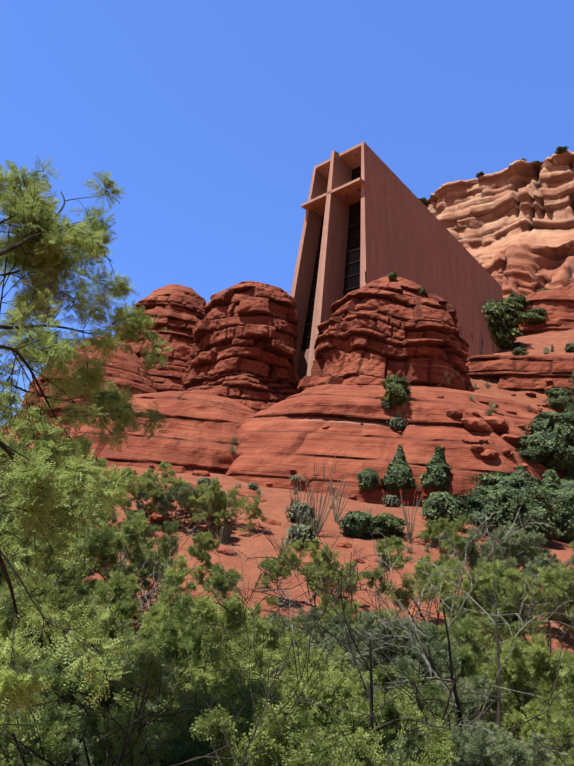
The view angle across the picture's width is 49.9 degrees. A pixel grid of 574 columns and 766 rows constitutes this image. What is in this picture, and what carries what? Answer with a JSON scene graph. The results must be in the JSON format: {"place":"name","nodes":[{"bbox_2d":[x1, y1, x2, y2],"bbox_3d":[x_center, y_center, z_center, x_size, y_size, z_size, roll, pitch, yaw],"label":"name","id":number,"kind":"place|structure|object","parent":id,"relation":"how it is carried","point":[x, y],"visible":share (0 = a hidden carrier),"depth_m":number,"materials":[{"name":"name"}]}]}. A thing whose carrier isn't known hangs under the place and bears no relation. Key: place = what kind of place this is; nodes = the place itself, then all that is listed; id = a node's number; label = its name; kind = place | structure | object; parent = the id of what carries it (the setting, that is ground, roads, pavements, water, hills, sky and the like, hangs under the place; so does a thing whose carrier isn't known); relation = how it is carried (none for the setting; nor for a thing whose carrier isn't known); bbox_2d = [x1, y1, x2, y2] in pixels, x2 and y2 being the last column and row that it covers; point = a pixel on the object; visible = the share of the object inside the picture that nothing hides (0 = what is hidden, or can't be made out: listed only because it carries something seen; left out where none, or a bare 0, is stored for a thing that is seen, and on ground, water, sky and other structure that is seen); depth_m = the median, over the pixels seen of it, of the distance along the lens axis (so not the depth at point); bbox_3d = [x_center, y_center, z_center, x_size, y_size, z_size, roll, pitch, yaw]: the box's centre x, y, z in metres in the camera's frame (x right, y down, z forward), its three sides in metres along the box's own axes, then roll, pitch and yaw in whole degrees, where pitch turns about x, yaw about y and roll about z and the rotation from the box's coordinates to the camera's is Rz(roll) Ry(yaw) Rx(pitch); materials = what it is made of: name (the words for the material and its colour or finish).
{"place":"outdoors","nodes":[
{"label":"outdoors","id":0,"kind":"place"},
{"bbox_2d":[214,522,238,542],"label":"grass","id":1,"kind":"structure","parent":0,"point":[224,536],"depth_m":23.03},
{"bbox_2d":[277,537,293,552],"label":"grass","id":2,"kind":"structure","parent":0,"point":[283,547],"depth_m":22.37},
{"bbox_2d":[0,329,573,763],"bbox_3d":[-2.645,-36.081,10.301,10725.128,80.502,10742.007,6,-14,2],"label":"ground","id":3,"kind":"structure","parent":0,"point":[275,505],"depth_m":24.56,"materials":[{"name":"soil"}]},
{"bbox_2d":[0,698,75,765],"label":"bush","id":4,"kind":"object","parent":3,"relation":"on","point":[10,744],"visible":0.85,"depth_m":4.01,"materials":[{"name":"green plant"}]},
{"bbox_2d":[0,645,76,676],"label":"bush","id":5,"kind":"object","parent":3,"relation":"on","point":[54,650],"visible":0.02,"depth_m":6.28,"materials":[{"name":"green plant"}]},
{"bbox_2d":[0,537,87,611],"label":"bush","id":6,"kind":"object","parent":3,"relation":"on","point":[63,565],"visible":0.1,"depth_m":11.84,"materials":[{"name":"green plant"}]},
{"bbox_2d":[0,560,99,667],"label":"bush","id":7,"kind":"object","parent":3,"relation":"on","point":[6,623],"visible":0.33,"depth_m":7.76,"materials":[{"name":"green plant"}]},
{"bbox_2d":[13,492,121,565],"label":"bush","id":8,"kind":"object","parent":3,"relation":"on","point":[116,514],"depth_m":18.36,"materials":[{"name":"green plant"}]},
{"bbox_2d":[0,541,139,645],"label":"bush","id":9,"kind":"object","parent":3,"relation":"on","point":[84,593],"visible":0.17,"depth_m":11.09,"materials":[{"name":"green plant"}]},
{"bbox_2d":[0,478,155,645],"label":"snag branch","id":10,"kind":"object","parent":3,"relation":"on","point":[56,580],"visible":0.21,"depth_m":8.25,"materials":[{"name":"brown plant"}]},
{"bbox_2d":[0,475,159,614],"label":"bush","id":11,"kind":"object","parent":3,"relation":"on","point":[117,541],"visible":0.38,"depth_m":13.46,"materials":[{"name":"green plant"}]},
{"bbox_2d":[9,337,157,436],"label":"rock","id":12,"kind":"object","parent":3,"relation":"on","point":[125,369],"visible":0.17,"depth_m":59.33,"materials":[{"name":"stone"}]},
{"bbox_2d":[0,156,172,716],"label":"mesquite tree","id":13,"kind":"object","parent":3,"relation":"on","point":[35,244],"visible":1,"depth_m":3.95,"materials":[{"name":"green plant"}]},
{"bbox_2d":[30,437,145,528],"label":"bush","id":14,"kind":"object","parent":3,"relation":"on","point":[127,504],"visible":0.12,"depth_m":23.60,"materials":[{"name":"green plant"}]},
{"bbox_2d":[55,604,144,649],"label":"bush","id":15,"kind":"object","parent":3,"relation":"on","point":[129,624],"visible":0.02,"depth_m":11.28,"materials":[{"name":"green plant"}]},
{"bbox_2d":[0,643,214,765],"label":"bush","id":16,"kind":"object","parent":3,"relation":"on","point":[77,755],"visible":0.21,"depth_m":4.97,"materials":[{"name":"green plant"}]},
{"bbox_2d":[19,590,281,740],"bbox_3d":[-1.291,3.575,6.971,2.930,2.445,3.686,7,-11,15],"label":"bush","id":17,"kind":"object","parent":3,"relation":"on","point":[179,613],"visible":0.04,"depth_m":6.86,"materials":[{"name":"green plant"}]},
{"bbox_2d":[83,508,221,618],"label":"bush","id":18,"kind":"object","parent":3,"relation":"on","point":[170,530],"visible":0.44,"depth_m":15.54,"materials":[{"name":"green plant"}]},
{"bbox_2d":[148,512,162,522],"bbox_3d":[-5.305,5.675,25.514,0.885,0.641,1.084,0,-23,37],"label":"rubble rock","id":19,"kind":"object","parent":3,"relation":"on","point":[154,515],"visible":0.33,"depth_m":25.15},
{"bbox_2d":[56,391,255,473],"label":"mound rock","id":20,"kind":"object","parent":3,"relation":"on","point":[202,427],"visible":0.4,"depth_m":44.34,"materials":[{"name":"stone"}]},
{"bbox_2d":[122,460,190,517],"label":"bush","id":21,"kind":"object","parent":3,"relation":"on","point":[149,474],"visible":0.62,"depth_m":25.13,"materials":[{"name":"green plant"}]},
{"bbox_2d":[115,284,206,391],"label":"rock formation","id":22,"kind":"object","parent":3,"relation":"on","point":[177,309],"visible":0.33,"depth_m":66.48,"materials":[{"name":"stone"}]},
{"bbox_2d":[155,516,172,523],"bbox_3d":[-5.016,5.727,25.285,0.882,0.451,0.742,21,-37,-28],"label":"rubble rock","id":23,"kind":"object","parent":3,"relation":"on","point":[159,520],"visible":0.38,"depth_m":25.01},
{"bbox_2d":[118,509,221,638],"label":"snag branch","id":24,"kind":"object","parent":3,"relation":"on","point":[151,562],"visible":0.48,"depth_m":12.51,"materials":[{"name":"brown plant"}]},
{"bbox_2d":[134,484,216,529],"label":"bush","id":25,"kind":"object","parent":3,"relation":"on","point":[183,500],"visible":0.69,"depth_m":24.37,"materials":[{"name":"green plant"}]},
{"bbox_2d":[110,676,253,765],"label":"bush","id":26,"kind":"object","parent":3,"relation":"on","point":[188,740],"visible":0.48,"depth_m":4.49,"materials":[{"name":"green plant"}]},
{"bbox_2d":[83,562,283,739],"bbox_3d":[-1.309,3.857,8.455,2.980,2.802,4.004,17,-15,-38],"label":"bush","id":27,"kind":"object","parent":3,"relation":"on","point":[116,586],"visible":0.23,"depth_m":9.12,"materials":[{"name":"green plant"}]},
{"bbox_2d":[64,524,304,652],"bbox_3d":[-1.700,4.206,10.979,4.168,3.429,2.734,25,-28,-31],"label":"snag branch","id":28,"kind":"object","parent":3,"relation":"on","point":[148,593],"visible":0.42,"depth_m":11.10,"materials":[{"name":"brown plant"}]},
{"bbox_2d":[0,573,377,765],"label":"bare branches","id":29,"kind":"object","parent":3,"relation":"on","point":[120,760],"visible":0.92,"depth_m":3.69,"materials":[{"name":"brown plant"}]},
{"bbox_2d":[192,470,210,476],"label":"rubble rock","id":30,"kind":"object","parent":3,"relation":"on","point":[200,473],"visible":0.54,"depth_m":40.86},
{"bbox_2d":[196,477,210,485],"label":"sage bush","id":31,"kind":"object","parent":3,"relation":"on","point":[203,480],"visible":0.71,"depth_m":34.63,"materials":[{"name":"green plant"}]},
{"bbox_2d":[1,591,425,765],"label":"bush","id":32,"kind":"object","parent":3,"relation":"on","point":[273,751],"visible":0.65,"depth_m":4.38,"materials":[{"name":"green plant"}]},
{"bbox_2d":[216,547,237,554],"bbox_3d":[-2.110,6.032,21.832,0.855,0.356,0.702,-7,-34,32],"label":"rubble rock","id":33,"kind":"object","parent":3,"relation":"on","point":[223,550],"visible":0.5,"depth_m":21.59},
{"bbox_2d":[188,477,268,535],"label":"bush","id":34,"kind":"object","parent":3,"relation":"on","point":[219,496],"visible":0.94,"depth_m":24.03,"materials":[{"name":"green plant"}]},
{"bbox_2d":[179,281,299,411],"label":"rock formation","id":35,"kind":"object","parent":3,"relation":"on","point":[245,336],"visible":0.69,"depth_m":59.03,"materials":[{"name":"stone"}]},
{"bbox_2d":[237,488,259,496],"bbox_3d":[-2.156,6.013,32.396,1.420,0.916,1.687,5,-1,-38],"label":"rubble rock","id":36,"kind":"object","parent":3,"relation":"on","point":[246,492],"visible":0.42,"depth_m":31.99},
{"bbox_2d":[145,569,398,719],"bbox_3d":[-0.502,3.554,7.189,3.254,2.844,2.200,-6,-19,39],"label":"snag branch","id":37,"kind":"object","parent":3,"relation":"on","point":[353,663],"visible":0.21,"depth_m":6.98,"materials":[{"name":"grey plant"}]},
{"bbox_2d":[264,518,280,525],"bbox_3d":[-0.615,5.994,26.224,0.814,0.427,0.634,11,3,0],"label":"rubble rock","id":38,"kind":"object","parent":3,"relation":"on","point":[270,521],"visible":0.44,"depth_m":26.05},
{"bbox_2d":[93,605,458,765],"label":"bush","id":39,"kind":"object","parent":3,"relation":"on","point":[437,746],"visible":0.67,"depth_m":5.35,"materials":[{"name":"green plant"}]},
{"bbox_2d":[196,543,401,698],"bbox_3d":[0.160,3.933,8.709,3.302,2.985,2.487,7,-15,-4],"label":"snag branch","id":40,"kind":"object","parent":3,"relation":"on","point":[298,617],"visible":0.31,"depth_m":8.80,"materials":[{"name":"grey plant"}]},
{"bbox_2d":[284,503,318,523],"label":"sage bush","id":41,"kind":"object","parent":3,"relation":"on","point":[291,514],"visible":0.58,"depth_m":26.68,"materials":[{"name":"green plant"}]},
{"bbox_2d":[284,523,319,548],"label":"sage bush","id":42,"kind":"object","parent":3,"relation":"on","point":[300,532],"visible":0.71,"depth_m":23.01,"materials":[{"name":"green plant"}]},
{"bbox_2d":[154,600,457,761],"bbox_3d":[0.464,3.739,6.539,3.476,2.469,2.566,0,-16,22],"label":"bush","id":43,"kind":"object","parent":3,"relation":"on","point":[288,638],"visible":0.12,"depth_m":6.81,"materials":[{"name":"green plant"}]},
{"bbox_2d":[254,537,371,614],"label":"bush","id":44,"kind":"object","parent":3,"relation":"on","point":[268,563],"visible":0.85,"depth_m":16.83,"materials":[{"name":"green plant"}]},
{"bbox_2d":[270,626,364,699],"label":"bush","id":45,"kind":"object","parent":3,"relation":"on","point":[275,641],"depth_m":9.27,"materials":[{"name":"green plant"}]},
{"bbox_2d":[284,592,373,636],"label":"bush","id":46,"kind":"object","parent":3,"relation":"on","point":[324,618],"visible":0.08,"depth_m":12.87,"materials":[{"name":"green plant"}]},
{"bbox_2d":[336,541,352,547],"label":"rubble rock","id":47,"kind":"object","parent":3,"relation":"on","point":[344,544],"visible":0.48,"depth_m":23.75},
{"bbox_2d":[290,454,423,543],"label":"ocotillo plant","id":48,"kind":"object","parent":3,"relation":"on","point":[336,518],"visible":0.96,"depth_m":25.77,"materials":[{"name":"grey plant"}]},
{"bbox_2d":[337,510,381,537],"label":"bush","id":49,"kind":"object","parent":3,"relation":"on","point":[358,523],"visible":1,"depth_m":25.73,"materials":[{"name":"green plant"}]},
{"bbox_2d":[300,523,449,701],"bbox_3d":[1.853,4.764,12.315,3.406,3.570,2.760,5,-15,4],"label":"snag branch","id":50,"kind":"object","parent":3,"relation":"on","point":[377,594],"visible":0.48,"depth_m":12.45,"materials":[{"name":"grey plant"}]},
{"bbox_2d":[265,607,497,731],"bbox_3d":[1.052,4.612,8.787,2.878,2.526,4.198,8,-15,-8],"label":"bush","id":51,"kind":"object","parent":3,"relation":"on","point":[436,649],"visible":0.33,"depth_m":9.01,"materials":[{"name":"green plant"}]},
{"bbox_2d":[297,276,473,392],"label":"dome rock","id":52,"kind":"object","parent":3,"relation":"on","point":[376,332],"visible":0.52,"depth_m":52.71,"materials":[{"name":"stone"}]},
{"bbox_2d":[371,513,408,536],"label":"shrub","id":53,"kind":"object","parent":3,"relation":"on","point":[391,525],"visible":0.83,"depth_m":25.88,"materials":[{"name":"green plant"}]},
{"bbox_2d":[381,494,401,506],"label":"sage bush","id":54,"kind":"object","parent":3,"relation":"on","point":[391,501],"visible":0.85,"depth_m":36.16,"materials":[{"name":"green plant"}]},
{"bbox_2d":[328,599,455,689],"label":"bush","id":55,"kind":"object","parent":3,"relation":"on","point":[353,611],"depth_m":12.44,"materials":[{"name":"green plant"}]},
{"bbox_2d":[222,384,566,507],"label":"mound rock","id":56,"kind":"object","parent":3,"relation":"on","point":[278,440],"visible":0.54,"depth_m":41.68,"materials":[{"name":"stone"}]},
{"bbox_2d":[295,473,311,484],"bbox_3d":[1.019,6.197,39.890,1.377,0.800,1.072,4,-15,-14],"label":"rubble rock","id":57,"kind":"object","parent":56,"relation":"on","point":[303,477],"visible":0.35,"depth_m":39.53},
{"bbox_2d":[356,468,380,490],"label":"shrub","id":58,"kind":"object","parent":56,"relation":"on","point":[368,481],"visible":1,"depth_m":38.16,"materials":[{"name":"green plant"}]},
{"bbox_2d":[380,401,393,410],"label":"sage bush","id":59,"kind":"object","parent":56,"relation":"on","point":[387,405],"visible":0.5,"depth_m":43.16,"materials":[{"name":"green plant"}]},
{"bbox_2d":[380,375,410,409],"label":"juniper tree","id":60,"kind":"object","parent":56,"relation":"on","point":[397,391],"visible":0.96,"depth_m":43.04,"materials":[{"name":"green plant"}]},
{"bbox_2d":[386,417,407,430],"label":"sage bush","id":61,"kind":"object","parent":56,"relation":"on","point":[396,423],"visible":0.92,"depth_m":42.34,"materials":[{"name":"green plant"}]},
{"bbox_2d":[379,445,416,497],"bbox_3d":[7.039,5.551,38.486,2.077,3.393,2.195,-7,-18,40],"label":"juniper tree","id":62,"kind":"object","parent":56,"relation":"on","point":[398,477],"visible":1,"depth_m":37.86,"materials":[{"name":"green plant"}]},
{"bbox_2d":[420,445,452,491],"bbox_3d":[9.293,5.484,38.496,2.012,3.259,2.142,9,-17,2],"label":"juniper tree","id":63,"kind":"object","parent":56,"relation":"on","point":[436,475],"visible":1,"depth_m":37.97,"materials":[{"name":"green plant"}]},
{"bbox_2d":[446,409,462,418],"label":"rubble rock","id":64,"kind":"object","parent":56,"relation":"on","point":[454,414],"visible":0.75,"depth_m":41.20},
{"bbox_2d":[467,437,482,443],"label":"rubble rock","id":65,"kind":"object","parent":56,"relation":"on","point":[473,440],"visible":0.69,"depth_m":39.29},
{"bbox_2d":[460,417,492,432],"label":"boulder","id":66,"kind":"object","parent":56,"relation":"on","point":[476,424],"visible":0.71,"depth_m":40.48,"materials":[{"name":"stone"}]},
{"bbox_2d":[470,444,483,452],"bbox_3d":[12.035,4.160,39.039,0.817,0.585,0.779,1,-15,18],"label":"rubble rock","id":67,"kind":"object","parent":56,"relation":"on","point":[477,448],"visible":0.79,"depth_m":38.78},
{"bbox_2d":[479,449,498,459],"bbox_3d":[12.714,4.504,38.858,1.270,0.706,1.037,0,-1,7],"label":"rubble rock","id":68,"kind":"object","parent":56,"relation":"on","point":[488,454],"visible":0.92,"depth_m":38.55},
{"bbox_2d":[482,416,508,433],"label":"boulder","id":69,"kind":"object","parent":56,"relation":"on","point":[498,424],"visible":0.65,"depth_m":41.16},
{"bbox_2d":[500,434,523,447],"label":"boulder","id":70,"kind":"object","parent":56,"relation":"on","point":[511,438],"visible":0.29,"depth_m":40.47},
{"bbox_2d":[515,435,549,462],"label":"shrub","id":71,"kind":"object","parent":56,"relation":"on","point":[529,452],"visible":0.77,"depth_m":39.91,"materials":[{"name":"green plant"}]},
{"bbox_2d":[518,411,573,471],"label":"juniper tree","id":72,"kind":"object","parent":56,"relation":"on","point":[554,431],"visible":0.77,"depth_m":39.90,"materials":[{"name":"green plant"}]},
{"bbox_2d":[563,466,573,479],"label":"juniper tree","id":73,"kind":"object","parent":56,"relation":"on","point":[569,473],"visible":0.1,"depth_m":39.55,"materials":[{"name":"green plant"}]},
{"bbox_2d":[290,142,502,379],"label":"chapel","id":74,"kind":"structure","parent":3,"relation":"on","point":[369,217],"depth_m":66.65,"materials":[{"name":"concrete"}]},
{"bbox_2d":[235,522,573,765],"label":"snag branch","id":75,"kind":"object","parent":3,"relation":"on","point":[370,696],"visible":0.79,"depth_m":5.31,"materials":[{"name":"brown plant"}]},
{"bbox_2d":[361,533,525,639],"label":"bush","id":76,"kind":"object","parent":3,"relation":"on","point":[398,546],"visible":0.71,"depth_m":15.78,"materials":[{"name":"green plant"}]},
{"bbox_2d":[420,491,471,524],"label":"shrub","id":77,"kind":"object","parent":3,"relation":"on","point":[436,505],"visible":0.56,"depth_m":28.46,"materials":[{"name":"green plant"}]},
{"bbox_2d":[415,515,477,552],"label":"bush","id":78,"kind":"object","parent":3,"relation":"on","point":[434,528],"visible":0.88,"depth_m":24.45,"materials":[{"name":"green plant"}]},
{"bbox_2d":[355,498,573,755],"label":"bare tree","id":79,"kind":"object","parent":3,"relation":"on","point":[457,704],"visible":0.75,"depth_m":7.47,"materials":[{"name":"brown plant"}]},
{"bbox_2d":[361,592,572,741],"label":"bush","id":80,"kind":"object","parent":3,"relation":"on","point":[517,665],"visible":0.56,"depth_m":8.41,"materials":[{"name":"green plant"}]},
{"bbox_2d":[420,691,518,765],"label":"bush","id":81,"kind":"object","parent":3,"relation":"on","point":[489,725],"visible":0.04,"depth_m":7.15,"materials":[{"name":"green plant"}]},
{"bbox_2d":[383,717,563,765],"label":"bush","id":82,"kind":"object","parent":3,"relation":"on","point":[509,753],"visible":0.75,"depth_m":5.20,"materials":[{"name":"green plant"}]},
{"bbox_2d":[456,485,539,535],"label":"shrub","id":83,"kind":"object","parent":3,"relation":"on","point":[503,504],"visible":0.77,"depth_m":27.82,"materials":[{"name":"green plant"}]},
{"bbox_2d":[436,526,561,584],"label":"bush","id":84,"kind":"object","parent":3,"relation":"on","point":[520,546],"visible":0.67,"depth_m":19.50,"materials":[{"name":"green plant"}]},
{"bbox_2d":[481,300,526,348],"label":"juniper tree","id":85,"kind":"object","parent":3,"relation":"on","point":[506,318],"visible":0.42,"depth_m":75.71,"materials":[{"name":"green plant"}]},
{"bbox_2d":[438,561,573,657],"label":"bush","id":86,"kind":"object","parent":3,"relation":"on","point":[548,577],"visible":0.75,"depth_m":14.23,"materials":[{"name":"green plant"}]},
{"bbox_2d":[463,470,564,522],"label":"shrub","id":87,"kind":"object","parent":3,"relation":"on","point":[509,479],"visible":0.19,"depth_m":29.18,"materials":[{"name":"green plant"}]},
{"bbox_2d":[455,638,572,749],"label":"bush","id":88,"kind":"object","parent":3,"relation":"on","point":[528,695],"visible":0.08,"depth_m":9.37,"materials":[{"name":"green plant"}]},
{"bbox_2d":[466,354,573,391],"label":"ledge rock","id":89,"kind":"object","parent":3,"relation":"on","point":[524,372],"visible":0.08,"depth_m":63.48,"materials":[{"name":"stone"}]},
{"bbox_2d":[511,347,529,355],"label":"shrub","id":90,"kind":"object","parent":3,"relation":"on","point":[517,351],"visible":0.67,"depth_m":70.50,"materials":[{"name":"green plant"}]},
{"bbox_2d":[479,570,573,749],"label":"snag branch","id":91,"kind":"object","parent":3,"relation":"on","point":[522,616],"visible":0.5,"depth_m":10.32,"materials":[{"name":"grey plant"}]},
{"bbox_2d":[498,552,573,626],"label":"bush","id":92,"kind":"object","parent":3,"relation":"on","point":[539,560],"visible":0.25,"depth_m":17.25,"materials":[{"name":"green plant"}]},
{"bbox_2d":[514,477,561,542],"bbox_3d":[11.253,6.077,28.618,2.863,3.393,2.709,14,-15,-29],"label":"juniper tree","id":93,"kind":"object","parent":3,"relation":"on","point":[537,507],"visible":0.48,"depth_m":27.70,"materials":[{"name":"green plant"}]},
{"bbox_2d":[512,648,573,765],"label":"bush","id":94,"kind":"object","parent":3,"relation":"on","point":[567,680],"visible":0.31,"depth_m":7.51,"materials":[{"name":"green plant"}]},
{"bbox_2d":[514,290,573,337],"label":"knoll rock","id":95,"kind":"object","parent":3,"relation":"on","point":[558,305],"visible":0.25,"depth_m":86.33,"materials":[{"name":"stone"}]},
{"bbox_2d":[504,294,528,311],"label":"shrub","id":96,"kind":"object","parent":95,"relation":"on","point":[521,300],"visible":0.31,"depth_m":88.11,"materials":[{"name":"green plant"}]},
{"bbox_2d":[521,308,546,324],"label":"shrub","id":97,"kind":"object","parent":95,"relation":"on","point":[534,316],"visible":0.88,"depth_m":85.92,"materials":[{"name":"green plant"}]},
{"bbox_2d":[523,703,573,763],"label":"bare branches","id":98,"kind":"object","parent":3,"relation":"on","point":[547,739],"visible":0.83,"depth_m":5.44,"materials":[{"name":"grey plant"}]},
{"bbox_2d":[542,469,562,492],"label":"bush","id":99,"kind":"object","parent":3,"relation":"on","point":[551,479],"visible":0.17,"depth_m":32.50,"materials":[{"name":"green plant"}]},
{"bbox_2d":[532,581,573,653],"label":"snag branch","id":100,"kind":"object","parent":3,"relation":"on","point":[549,608],"visible":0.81,"depth_m":11.90,"materials":[{"name":"grey plant"}]},
{"bbox_2d":[536,714,573,765],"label":"bush","id":101,"kind":"object","parent":3,"relation":"on","point":[564,727],"visible":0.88,"depth_m":6.69,"materials":[{"name":"green plant"}]},
{"bbox_2d":[543,486,573,541],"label":"juniper tree","id":102,"kind":"object","parent":3,"relation":"on","point":[565,494],"visible":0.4,"depth_m":30.73,"materials":[{"name":"green plant"}]},
{"bbox_2d":[543,388,573,409],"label":"bush","id":103,"kind":"object","parent":3,"relation":"on","point":[559,398],"visible":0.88,"depth_m":59.38,"materials":[{"name":"green plant"}]},
{"bbox_2d":[561,478,573,486],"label":"bush","id":104,"kind":"object","parent":3,"relation":"on","point":[567,482],"visible":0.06,"depth_m":33.71,"materials":[{"name":"green plant"}]},
{"bbox_2d":[0,0,573,424],"label":"sky","id":105,"kind":"structure","parent":0,"point":[214,120],"materials":[{"name":"blue"}]},
{"bbox_2d":[425,150,573,297],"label":"cliff rock","id":106,"kind":"object","parent":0,"point":[510,228],"visible":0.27,"depth_m":210.15,"materials":[{"name":"stone"}]},
{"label":"rubble rock","id":107,"kind":"object","parent":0,"visible":0},
{"bbox_2d":[465,409,480,417],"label":"rubble rock","id":108,"kind":"object","parent":107,"relation":"on","point":[475,413],"visible":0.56,"depth_m":41.38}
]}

